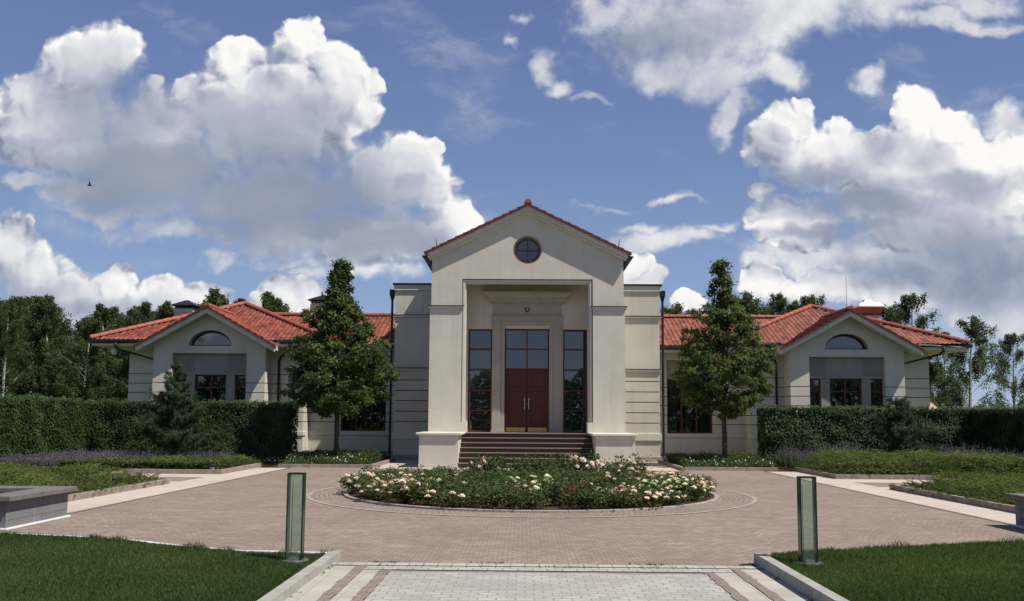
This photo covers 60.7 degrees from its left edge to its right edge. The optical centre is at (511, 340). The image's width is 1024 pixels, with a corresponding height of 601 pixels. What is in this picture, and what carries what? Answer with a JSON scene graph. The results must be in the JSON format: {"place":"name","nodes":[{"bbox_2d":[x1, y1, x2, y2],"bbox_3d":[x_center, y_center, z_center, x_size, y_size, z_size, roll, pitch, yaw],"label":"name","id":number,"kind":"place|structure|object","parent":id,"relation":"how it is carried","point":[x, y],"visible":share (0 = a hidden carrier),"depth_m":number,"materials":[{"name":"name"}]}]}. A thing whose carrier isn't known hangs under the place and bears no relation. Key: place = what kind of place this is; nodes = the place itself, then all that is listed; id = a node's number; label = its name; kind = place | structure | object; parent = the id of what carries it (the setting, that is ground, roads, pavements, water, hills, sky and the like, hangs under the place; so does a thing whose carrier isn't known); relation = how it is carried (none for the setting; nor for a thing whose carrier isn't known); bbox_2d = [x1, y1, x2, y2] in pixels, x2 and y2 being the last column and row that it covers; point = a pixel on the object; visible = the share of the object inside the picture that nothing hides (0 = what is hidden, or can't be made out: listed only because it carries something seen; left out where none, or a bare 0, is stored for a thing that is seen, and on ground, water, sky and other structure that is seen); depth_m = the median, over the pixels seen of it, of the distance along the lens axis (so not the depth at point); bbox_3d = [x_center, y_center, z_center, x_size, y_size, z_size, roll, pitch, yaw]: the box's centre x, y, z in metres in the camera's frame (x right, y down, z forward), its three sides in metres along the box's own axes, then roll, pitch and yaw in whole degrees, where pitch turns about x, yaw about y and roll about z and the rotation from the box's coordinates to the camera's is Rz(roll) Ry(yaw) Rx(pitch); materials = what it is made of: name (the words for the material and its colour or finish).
{"place":"outdoors","nodes":[
{"label":"outdoors","id":0,"kind":"place"},
{"bbox_2d":[58,456,221,469],"bbox_3d":[-10.982,3.650,25.851,4.710,0.451,0.937,0,-5,1],"label":"hedge","id":1,"kind":"object","parent":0,"point":[167,463],"visible":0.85,"depth_m":25.54,"materials":[{"name":"green plant"}]},
{"bbox_2d":[0,530,331,600],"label":"lawn","id":2,"kind":"structure","parent":0,"point":[133,569],"depth_m":8.84,"materials":[{"name":"green plant"}]},
{"bbox_2d":[283,472,308,562],"bbox_3d":[-2.376,1.942,9.598,0.310,0.980,0.310,0,-5,1],"label":"glass bollard","id":3,"kind":"object","parent":2,"relation":"on","point":[300,557],"visible":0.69,"depth_m":9.58,"materials":[{"name":"green glass"}]},
{"bbox_2d":[0,468,1023,565],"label":"brick plaza","id":4,"kind":"structure","parent":0,"point":[247,513],"depth_m":13.02,"materials":[{"name":"brown brick"}]},
{"bbox_2d":[0,486,77,530],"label":"planter","id":5,"kind":"object","parent":4,"relation":"on","point":[22,506],"visible":1,"depth_m":13.01,"materials":[{"name":"grey concrete"}]},
{"bbox_2d":[11,533,327,553],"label":"kerb","id":6,"kind":"structure","parent":4,"relation":"on","point":[296,552],"depth_m":10.24,"materials":[{"name":"grey concrete"}]},
{"bbox_2d":[343,489,718,512],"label":"round kerb","id":7,"kind":"structure","parent":4,"relation":"on","point":[348,496],"depth_m":15.46,"materials":[{"name":"stone"}]},
{"bbox_2d":[348,484,714,509],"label":"bed soil","id":8,"kind":"structure","parent":4,"relation":"on","point":[567,506],"depth_m":16.09,"materials":[{"name":"brown soil"}]},
{"bbox_2d":[336,472,382,494],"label":"rose bush","id":9,"kind":"object","parent":8,"relation":"on","point":[348,483],"visible":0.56,"depth_m":18.34,"materials":[{"name":"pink plant"}]},
{"bbox_2d":[354,479,394,499],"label":"rose bush","id":10,"kind":"object","parent":8,"relation":"on","point":[376,495],"visible":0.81,"depth_m":16.80,"materials":[{"name":"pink plant"}]},
{"bbox_2d":[375,472,431,505],"bbox_3d":[-1.976,2.760,16.378,1.129,0.595,1.003,2,-5,-18],"label":"rose bush","id":11,"kind":"object","parent":8,"relation":"on","point":[407,490],"visible":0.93,"depth_m":16.23,"materials":[{"name":"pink plant"}]},
{"bbox_2d":[409,486,448,505],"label":"rose bush","id":12,"kind":"object","parent":8,"relation":"on","point":[430,498],"visible":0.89,"depth_m":15.96,"materials":[{"name":"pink plant"}]},
{"bbox_2d":[422,476,467,501],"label":"rose bush","id":13,"kind":"object","parent":8,"relation":"on","point":[448,486],"visible":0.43,"depth_m":16.68,"materials":[{"name":"green plant"}]},
{"bbox_2d":[426,469,475,494],"bbox_3d":[-1.189,2.869,17.476,1.086,0.625,0.987,2,-5,-18],"label":"rose bush","id":14,"kind":"object","parent":8,"relation":"on","point":[442,480],"visible":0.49,"depth_m":17.27,"materials":[{"name":"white plant"}]},
{"bbox_2d":[435,483,482,507],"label":"rose bush","id":15,"kind":"object","parent":8,"relation":"on","point":[460,499],"visible":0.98,"depth_m":15.55,"materials":[{"name":"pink plant"}]},
{"bbox_2d":[465,468,514,496],"bbox_3d":[-0.411,2.855,17.187,1.026,0.673,1.100,2,-5,-20],"label":"rose bush","id":16,"kind":"object","parent":8,"relation":"on","point":[494,481],"visible":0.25,"depth_m":17.18,"materials":[{"name":"green plant"}]},
{"bbox_2d":[479,452,511,473],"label":"rose bush","id":17,"kind":"object","parent":8,"relation":"on","point":[495,464],"visible":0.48,"depth_m":21.82,"materials":[{"name":"green plant"}]},
{"bbox_2d":[475,483,521,509],"bbox_3d":[-0.294,2.758,15.555,0.902,0.493,0.896,3,-6,-27],"label":"rose bush","id":18,"kind":"object","parent":8,"relation":"on","point":[493,499],"visible":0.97,"depth_m":15.37,"materials":[{"name":"green plant"}]},
{"bbox_2d":[509,454,544,472],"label":"rose bush","id":19,"kind":"object","parent":8,"relation":"on","point":[525,464],"visible":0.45,"depth_m":21.90,"materials":[{"name":"green plant"}]},
{"bbox_2d":[506,487,552,509],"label":"rose bush","id":20,"kind":"object","parent":8,"relation":"on","point":[528,502],"visible":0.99,"depth_m":15.30,"materials":[{"name":"green plant"}]},
{"bbox_2d":[523,449,560,474],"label":"rose bush","id":21,"kind":"object","parent":8,"relation":"on","point":[541,465],"visible":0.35,"depth_m":22.03,"materials":[{"name":"green plant"}]},
{"bbox_2d":[542,479,578,506],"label":"rose bush","id":22,"kind":"object","parent":8,"relation":"on","point":[556,494],"visible":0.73,"depth_m":15.96,"materials":[{"name":"green plant"}]},
{"bbox_2d":[556,478,607,508],"bbox_3d":[1.308,2.741,15.531,0.958,0.619,0.948,4,-6,-36],"label":"rose bush","id":23,"kind":"object","parent":8,"relation":"on","point":[582,499],"visible":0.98,"depth_m":15.40,"materials":[{"name":"green plant"}]},
{"bbox_2d":[563,451,602,473],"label":"rose bush","id":24,"kind":"object","parent":8,"relation":"on","point":[583,462],"visible":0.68,"depth_m":22.29,"materials":[{"name":"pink plant"}]},
{"bbox_2d":[590,483,642,509],"bbox_3d":[1.906,2.786,15.698,0.936,0.522,0.958,-2,-6,24],"label":"rose bush","id":25,"kind":"object","parent":8,"relation":"on","point":[617,499],"visible":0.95,"depth_m":15.49,"materials":[{"name":"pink plant"}]},
{"bbox_2d":[615,452,651,474],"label":"rose bush","id":26,"kind":"object","parent":8,"relation":"on","point":[637,464],"visible":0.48,"depth_m":21.63,"materials":[{"name":"green plant"}]},
{"bbox_2d":[614,486,663,508],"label":"rose bush","id":27,"kind":"object","parent":8,"relation":"on","point":[645,495],"visible":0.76,"depth_m":15.79,"materials":[{"name":"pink plant"}]},
{"bbox_2d":[641,484,687,504],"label":"rose bush","id":28,"kind":"object","parent":8,"relation":"on","point":[668,500],"visible":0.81,"depth_m":16.27,"materials":[{"name":"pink plant"}]},
{"bbox_2d":[662,475,706,501],"bbox_3d":[3.393,2.922,17.286,0.926,0.572,1.078,-1,-5,19],"label":"rose bush","id":29,"kind":"object","parent":8,"relation":"on","point":[680,485],"visible":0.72,"depth_m":17.11,"materials":[{"name":"green plant"}]},
{"bbox_2d":[311,486,751,516],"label":"paving ring","id":30,"kind":"structure","parent":4,"relation":"on","point":[730,499],"depth_m":15.74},
{"bbox_2d":[306,486,756,517],"bbox_3d":[0.400,3.314,19.026,9.520,0.001,9.520,0,-5,1],"label":"ring band","id":31,"kind":"object","parent":30,"relation":"on","point":[752,497],"visible":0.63,"depth_m":15.43,"materials":[{"name":"stone"}]},
{"bbox_2d":[67,468,1011,524],"bbox_3d":[0.366,3.421,20.221,15.320,0.001,15.700,0,-5,1],"label":"seam strip","id":32,"kind":"object","parent":4,"relation":"on","point":[764,471],"visible":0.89,"depth_m":17.82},
{"bbox_2d":[1005,493,1023,528],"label":"planter","id":33,"kind":"object","parent":4,"relation":"on","point":[1018,498],"visible":1,"depth_m":13.46,"materials":[{"name":"grey concrete"}]},
{"bbox_2d":[0,0,1023,409],"label":"sky","id":34,"kind":"structure","parent":0,"point":[873,150],"materials":[{"name":"blue"}]},
{"bbox_2d":[133,477,920,486],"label":"side path","id":35,"kind":"structure","parent":0,"point":[191,478],"depth_m":22.83,"materials":[{"name":"stone"}]},
{"bbox_2d":[67,460,1015,523],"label":"walkway","id":36,"kind":"structure","parent":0,"point":[973,510],"depth_m":20.20,"materials":[{"name":"beige stone"}]},
{"bbox_2d":[68,479,169,501],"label":"kerb","id":37,"kind":"structure","parent":36,"relation":"on","point":[90,494],"depth_m":18.30,"materials":[{"name":"grey stone"}]},
{"bbox_2d":[278,464,369,467],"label":"kerb","id":38,"kind":"structure","parent":36,"relation":"on","point":[321,465],"depth_m":28.26,"materials":[{"name":"grey concrete"}]},
{"bbox_2d":[685,467,777,470],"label":"kerb","id":39,"kind":"structure","parent":36,"relation":"on","point":[731,469],"depth_m":28.07,"materials":[{"name":"grey stone"}]},
{"bbox_2d":[364,571,736,600],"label":"driveway","id":40,"kind":"structure","parent":0,"point":[444,586],"depth_m":8.38,"materials":[{"name":"beige stone"}]},
{"bbox_2d":[316,565,785,600],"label":"driveway seam","id":41,"kind":"object","parent":40,"relation":"on","point":[362,593],"visible":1,"depth_m":8.42,"materials":[{"name":"grey stone"}]},
{"bbox_2d":[289,560,812,600],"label":"weeds","id":42,"kind":"object","parent":41,"relation":"on","point":[548,566],"visible":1,"depth_m":9.53,"materials":[{"name":"green plant"}]},
{"bbox_2d":[329,565,773,600],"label":"driveway bedding","id":43,"kind":"object","parent":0,"point":[513,571],"depth_m":9.29,"materials":[{"name":"grey concrete"}]},
{"bbox_2d":[257,551,340,600],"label":"kerb","id":44,"kind":"structure","parent":43,"relation":"on","point":[286,589],"depth_m":8.38,"materials":[{"name":"grey concrete"}]},
{"bbox_2d":[332,562,761,572],"bbox_3d":[0.370,2.461,9.501,4.700,0.001,0.435,0,-5,1],"label":"row of pavers","id":45,"kind":"object","parent":43,"relation":"on","point":[455,566],"visible":1,"depth_m":9.48,"materials":[{"name":"grey stone"}]},
{"bbox_2d":[284,565,810,600],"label":"driveway band","id":46,"kind":"object","parent":43,"relation":"on","point":[315,588],"visible":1,"depth_m":8.46,"materials":[{"name":"grey stone"}]},
{"bbox_2d":[754,553,848,600],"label":"kerb","id":47,"kind":"structure","parent":43,"relation":"on","point":[802,584],"depth_m":8.42,"materials":[{"name":"grey concrete"}]},
{"bbox_2d":[255,433,865,482],"bbox_3d":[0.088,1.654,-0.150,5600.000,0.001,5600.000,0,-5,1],"label":"ground","id":48,"kind":"structure","parent":0,"point":[673,433],"depth_m":31.31,"materials":[{"name":"green plant"}]},
{"bbox_2d":[0,298,41,401],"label":"birch tree","id":49,"kind":"object","parent":48,"relation":"on","point":[8,314],"visible":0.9,"depth_m":48.03,"materials":[{"name":"green plant"}]},
{"bbox_2d":[0,296,58,395],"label":"birch tree","id":50,"kind":"object","parent":48,"relation":"on","point":[27,300],"visible":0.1,"depth_m":59.97,"materials":[{"name":"green plant"}]},
{"bbox_2d":[0,294,64,395],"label":"birch tree","id":51,"kind":"object","parent":48,"relation":"on","point":[49,298],"visible":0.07,"depth_m":60.26,"materials":[{"name":"green plant"}]},
{"bbox_2d":[0,295,76,397],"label":"birch tree","id":52,"kind":"object","parent":48,"relation":"on","point":[25,330],"visible":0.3,"depth_m":54.76,"materials":[{"name":"green plant"}]},
{"bbox_2d":[10,297,92,397],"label":"birch tree","id":53,"kind":"object","parent":48,"relation":"on","point":[43,309],"visible":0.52,"depth_m":54.62,"materials":[{"name":"green plant"}]},
{"bbox_2d":[34,318,102,403],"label":"birch tree","id":54,"kind":"object","parent":48,"relation":"on","point":[76,332],"visible":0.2,"depth_m":52.85,"materials":[{"name":"green plant"}]},
{"bbox_2d":[48,317,114,401],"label":"birch tree","id":55,"kind":"object","parent":48,"relation":"on","point":[92,326],"visible":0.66,"depth_m":48.88,"materials":[{"name":"green plant"}]},
{"bbox_2d":[61,303,129,400],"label":"birch tree","id":56,"kind":"object","parent":48,"relation":"on","point":[100,312],"visible":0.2,"depth_m":57.02,"materials":[{"name":"green plant"}]},
{"bbox_2d":[99,301,156,401],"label":"birch tree","id":57,"kind":"object","parent":48,"relation":"on","point":[123,369],"visible":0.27,"depth_m":52.51,"materials":[{"name":"green plant"}]},
{"bbox_2d":[138,301,177,324],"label":"birch tree","id":58,"kind":"object","parent":48,"relation":"on","point":[166,311],"visible":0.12,"depth_m":51.86,"materials":[{"name":"green plant"}]},
{"bbox_2d":[122,463,261,473],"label":"kerb","id":59,"kind":"structure","parent":48,"relation":"on","point":[200,471],"depth_m":24.76,"materials":[{"name":"grey stone"}]},
{"bbox_2d":[201,286,229,308],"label":"birch tree","id":60,"kind":"object","parent":48,"relation":"on","point":[215,297],"visible":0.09,"depth_m":61.69,"materials":[{"name":"green plant"}]},
{"bbox_2d":[74,455,390,493],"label":"bed soil","id":61,"kind":"structure","parent":48,"relation":"on","point":[266,463],"depth_m":29.93,"materials":[{"name":"brown soil"}]},
{"bbox_2d":[0,461,165,495],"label":"juniper cover","id":62,"kind":"object","parent":61,"relation":"on","point":[82,478],"visible":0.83,"depth_m":20.00,"materials":[{"name":"green plant"}]},
{"bbox_2d":[0,447,235,466],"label":"lavender","id":63,"kind":"object","parent":61,"relation":"on","point":[44,460],"visible":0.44,"depth_m":28.35,"materials":[{"name":"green plant"}]},
{"bbox_2d":[0,393,298,461],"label":"hedge","id":64,"kind":"object","parent":61,"relation":"on","point":[33,424],"visible":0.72,"depth_m":32.46,"materials":[{"name":"green plant"}]},
{"bbox_2d":[79,453,262,466],"bbox_3d":[-11.754,3.863,28.431,7.013,0.455,2.740,0,-5,1],"label":"juniper cover","id":65,"kind":"object","parent":61,"relation":"on","point":[234,460],"visible":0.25,"depth_m":28.37,"materials":[{"name":"green plant"}]},
{"bbox_2d":[131,360,233,455],"bbox_3d":[-11.447,2.477,30.222,3.112,3.626,2.869,0,-5,1],"label":"pine tree","id":66,"kind":"object","parent":61,"relation":"on","point":[156,427],"visible":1,"depth_m":30.03,"materials":[{"name":"green plant"}]},
{"bbox_2d":[279,447,388,463],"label":"bed plants","id":67,"kind":"object","parent":61,"relation":"on","point":[343,457],"visible":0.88,"depth_m":29.77,"materials":[{"name":"green plant"}]},
{"bbox_2d":[275,258,399,455],"bbox_3d":[-6.132,0.681,31.100,4.040,7.436,4.114,-3,-6,36],"label":"linden tree","id":68,"kind":"object","parent":61,"relation":"on","point":[329,379],"visible":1,"depth_m":30.62,"materials":[{"name":"green plant"}]},
{"bbox_2d":[259,291,290,309],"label":"birch tree","id":69,"kind":"object","parent":48,"relation":"on","point":[268,298],"visible":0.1,"depth_m":63.70,"materials":[{"name":"green plant"}]},
{"bbox_2d":[87,199,972,468],"bbox_3d":[0.630,0.206,37.598,37.010,9.538,17.140,0,-5,1],"label":"villa","id":70,"kind":"object","parent":48,"relation":"on","point":[528,328],"visible":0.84,"depth_m":34.12,"materials":[{"name":"beige paint"}]},
{"bbox_2d":[195,375,225,405],"bbox_3d":[-12.692,2.602,37.092,1.360,2.310,0.560,0,-5,1],"label":"bay window","id":71,"kind":"structure","parent":70,"relation":"in","point":[211,387],"depth_m":37.12,"materials":[{"name":"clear glass"}]},
{"bbox_2d":[192,331,230,345],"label":"arched window","id":72,"kind":"structure","parent":70,"relation":"in","point":[211,338],"depth_m":37.13,"materials":[{"name":"glass"}]},
{"bbox_2d":[235,375,246,401],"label":"bay window","id":73,"kind":"structure","parent":70,"relation":"in","point":[240,382],"depth_m":37.06,"materials":[{"name":"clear glass"}]},
{"bbox_2d":[341,377,387,430],"bbox_3d":[-6.504,2.807,38.776,2.010,2.370,0.560,0,-5,1],"label":"link window","id":74,"kind":"structure","parent":70,"relation":"in","point":[372,417],"depth_m":38.68,"materials":[{"name":"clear glass"}]},
{"bbox_2d":[467,329,491,431],"bbox_3d":[-1.193,1.500,32.988,0.920,3.850,0.560,0,-5,1],"label":"sidelight window","id":75,"kind":"structure","parent":70,"relation":"in","point":[480,340],"depth_m":32.88,"materials":[{"name":"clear glass"}]},
{"bbox_2d":[505,370,526,431],"bbox_3d":[0.143,2.237,32.656,0.788,2.320,0.152,0,-5,1],"label":"door","id":76,"kind":"structure","parent":70,"relation":"in","point":[515,380],"depth_m":32.68,"materials":[{"name":"brown wood"}]},
{"bbox_2d":[505,329,548,369],"bbox_3d":[0.565,0.335,33.079,1.680,1.530,0.560,0,-5,1],"label":"transom window","id":77,"kind":"structure","parent":70,"relation":"in","point":[525,349],"depth_m":33.32,"materials":[{"name":"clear glass"}]},
{"bbox_2d":[513,237,541,263],"bbox_3d":[0.570,-3.246,31.944,1.200,1.200,0.338,0,-5,1],"label":"round window","id":78,"kind":"structure","parent":70,"relation":"in","point":[527,250],"depth_m":31.90,"materials":[{"name":"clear glass"}]},
{"bbox_2d":[527,370,547,431],"bbox_3d":[0.952,2.242,32.645,0.792,2.320,0.152,0,-5,1],"label":"door","id":79,"kind":"structure","parent":70,"relation":"in","point":[537,380],"depth_m":32.66,"materials":[{"name":"brown wood"}]},
{"bbox_2d":[563,330,586,432],"bbox_3d":[2.357,1.520,32.938,0.920,3.850,0.560,0,-5,1],"label":"sidelight window","id":80,"kind":"structure","parent":70,"relation":"in","point":[574,341],"depth_m":32.82,"materials":[{"name":"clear glass"}]},
{"bbox_2d":[666,379,711,433],"bbox_3d":[7.764,2.888,38.575,2.010,2.370,0.560,0,-5,1],"label":"link window","id":81,"kind":"structure","parent":70,"relation":"in","point":[681,418],"depth_m":38.50,"materials":[{"name":"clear glass"}]},
{"bbox_2d":[808,378,820,412],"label":"bay window","id":82,"kind":"structure","parent":70,"relation":"in","point":[815,396],"depth_m":36.72,"materials":[{"name":"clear glass"}]},
{"bbox_2d":[825,335,864,349],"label":"arched window","id":83,"kind":"structure","parent":70,"relation":"in","point":[838,341],"depth_m":36.76,"materials":[{"name":"glass"}]},
{"bbox_2d":[830,379,861,412],"bbox_3d":[13.905,2.754,36.716,1.360,2.310,0.560,0,-5,1],"label":"bay window","id":84,"kind":"structure","parent":70,"relation":"in","point":[844,392],"depth_m":36.73,"materials":[{"name":"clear glass"}]},
{"bbox_2d":[870,379,882,412],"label":"bay window","id":85,"kind":"structure","parent":70,"relation":"in","point":[876,384],"depth_m":36.67,"materials":[{"name":"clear glass"}]},
{"bbox_2d":[706,291,769,342],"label":"birch tree","id":86,"kind":"object","parent":48,"relation":"on","point":[750,300],"visible":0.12,"depth_m":59.69,"materials":[{"name":"green plant"}]},
{"bbox_2d":[762,291,789,344],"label":"birch tree","id":87,"kind":"object","parent":48,"relation":"on","point":[780,301],"visible":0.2,"depth_m":61.55,"materials":[{"name":"green plant"}]},
{"bbox_2d":[789,294,825,311],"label":"birch tree","id":88,"kind":"object","parent":48,"relation":"on","point":[810,299],"visible":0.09,"depth_m":61.62,"materials":[{"name":"green plant"}]},
{"bbox_2d":[663,458,993,501],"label":"bed soil","id":89,"kind":"structure","parent":48,"relation":"on","point":[899,473],"depth_m":27.52,"materials":[{"name":"brown soil"}]},
{"bbox_2d":[665,450,776,466],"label":"bed plants","id":90,"kind":"object","parent":89,"relation":"on","point":[709,459],"visible":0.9,"depth_m":29.67,"materials":[{"name":"green plant"}]},
{"bbox_2d":[667,258,779,457],"bbox_3d":[7.596,0.750,31.037,3.980,7.479,3.940,0,-5,1],"label":"linden tree","id":91,"kind":"object","parent":89,"relation":"on","point":[718,319],"visible":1,"depth_m":30.53,"materials":[{"name":"green plant"}]},
{"bbox_2d":[756,404,1023,463],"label":"hedge","id":92,"kind":"object","parent":89,"relation":"on","point":[993,427],"visible":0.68,"depth_m":32.09,"materials":[{"name":"green plant"}]},
{"bbox_2d":[772,440,1023,473],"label":"lavender","id":93,"kind":"object","parent":89,"relation":"on","point":[784,459],"visible":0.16,"depth_m":29.96,"materials":[{"name":"green plant"}]},
{"bbox_2d":[863,396,942,454],"bbox_3d":[13.267,3.136,29.910,1.986,2.600,2.319,5,-7,-41],"label":"pine tree","id":94,"kind":"object","parent":89,"relation":"on","point":[901,432],"visible":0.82,"depth_m":29.80,"materials":[{"name":"green plant"}]},
{"bbox_2d":[791,446,1023,476],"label":"juniper cover","id":95,"kind":"object","parent":89,"relation":"on","point":[839,461],"visible":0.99,"depth_m":25.31,"materials":[{"name":"green plant"}]},
{"bbox_2d":[890,468,1023,505],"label":"juniper cover","id":96,"kind":"object","parent":89,"relation":"on","point":[995,487],"visible":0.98,"depth_m":19.23,"materials":[{"name":"green plant"}]},
{"bbox_2d":[794,467,958,479],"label":"kerb","id":97,"kind":"structure","parent":48,"relation":"on","point":[866,476],"depth_m":24.48,"materials":[{"name":"grey concrete"}]},
{"bbox_2d":[885,292,964,381],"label":"birch tree","id":98,"kind":"object","parent":48,"relation":"on","point":[904,307],"visible":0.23,"depth_m":57.42,"materials":[{"name":"green plant"}]},
{"bbox_2d":[928,361,957,408],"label":"birch tree","id":99,"kind":"object","parent":48,"relation":"on","point":[939,399],"visible":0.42,"depth_m":49.74,"materials":[{"name":"green plant"}]},
{"bbox_2d":[889,485,1014,512],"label":"kerb","id":100,"kind":"structure","parent":48,"relation":"on","point":[992,505],"depth_m":17.56,"materials":[{"name":"grey concrete"}]},
{"bbox_2d":[929,331,978,411],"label":"birch tree","id":101,"kind":"object","parent":48,"relation":"on","point":[950,372],"visible":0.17,"depth_m":55.30,"materials":[{"name":"green plant"}]},
{"bbox_2d":[934,314,1011,410],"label":"birch tree","id":102,"kind":"object","parent":48,"relation":"on","point":[974,333],"visible":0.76,"depth_m":51.49,"materials":[{"name":"green plant"}]},
{"bbox_2d":[981,333,1023,413],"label":"birch tree","id":103,"kind":"object","parent":48,"relation":"on","point":[1010,340],"visible":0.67,"depth_m":57.29,"materials":[{"name":"green plant"}]},
{"bbox_2d":[768,537,1023,600],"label":"lawn","id":104,"kind":"structure","parent":0,"point":[913,568],"depth_m":9.42,"materials":[{"name":"green plant"}]},
{"bbox_2d":[795,476,822,564],"bbox_3d":[3.234,1.971,9.569,0.310,0.965,0.310,0,-5,1],"label":"glass bollard","id":105,"kind":"object","parent":104,"relation":"on","point":[801,559],"visible":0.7,"depth_m":9.55,"materials":[{"name":"green glass"}]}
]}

